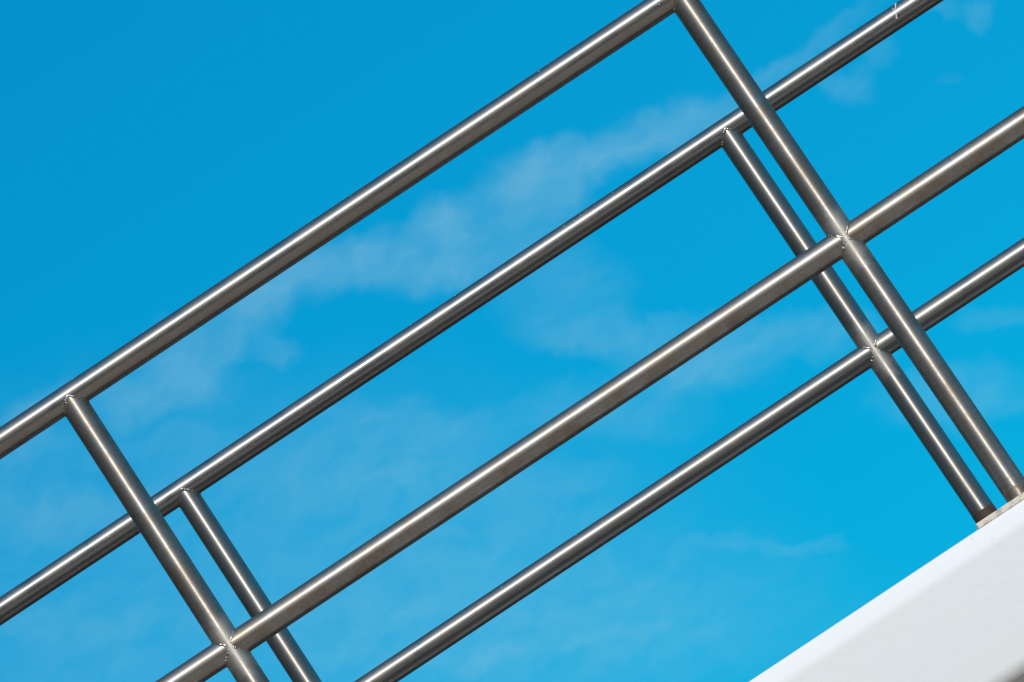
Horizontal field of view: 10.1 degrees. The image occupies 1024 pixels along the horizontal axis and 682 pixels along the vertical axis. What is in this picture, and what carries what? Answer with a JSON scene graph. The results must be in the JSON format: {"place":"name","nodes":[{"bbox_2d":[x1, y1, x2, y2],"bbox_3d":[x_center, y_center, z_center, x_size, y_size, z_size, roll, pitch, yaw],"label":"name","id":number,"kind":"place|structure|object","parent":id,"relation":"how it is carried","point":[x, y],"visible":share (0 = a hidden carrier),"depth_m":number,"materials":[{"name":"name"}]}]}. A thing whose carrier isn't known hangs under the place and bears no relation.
{"place":"outdoors","nodes":[
{"label":"outdoors","id":0,"kind":"place"},
{"bbox_2d":[0,0,1023,681],"label":"sky","id":1,"kind":"structure","parent":0,"point":[151,151],"materials":[{"name":"blue"}]},
{"bbox_3d":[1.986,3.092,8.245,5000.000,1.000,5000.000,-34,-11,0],"label":"ground","id":2,"kind":"structure","parent":0,"visible":0},
{"bbox_2d":[749,500,1023,681],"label":"footbridge","id":3,"kind":"object","parent":2,"relation":"on","point":[954,613],"visible":1,"depth_m":8.74,"materials":[{"name":"white painted metal"}]},
{"bbox_2d":[0,0,1023,681],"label":"railing","id":4,"kind":"object","parent":3,"relation":"on","point":[846,240],"visible":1,"depth_m":8.89,"materials":[{"name":"metal"}]},
{"bbox_2d":[0,0,1023,681],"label":"railing","id":5,"kind":"object","parent":3,"relation":"on","point":[874,350],"visible":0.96,"depth_m":10.05,"materials":[{"name":"metal"}]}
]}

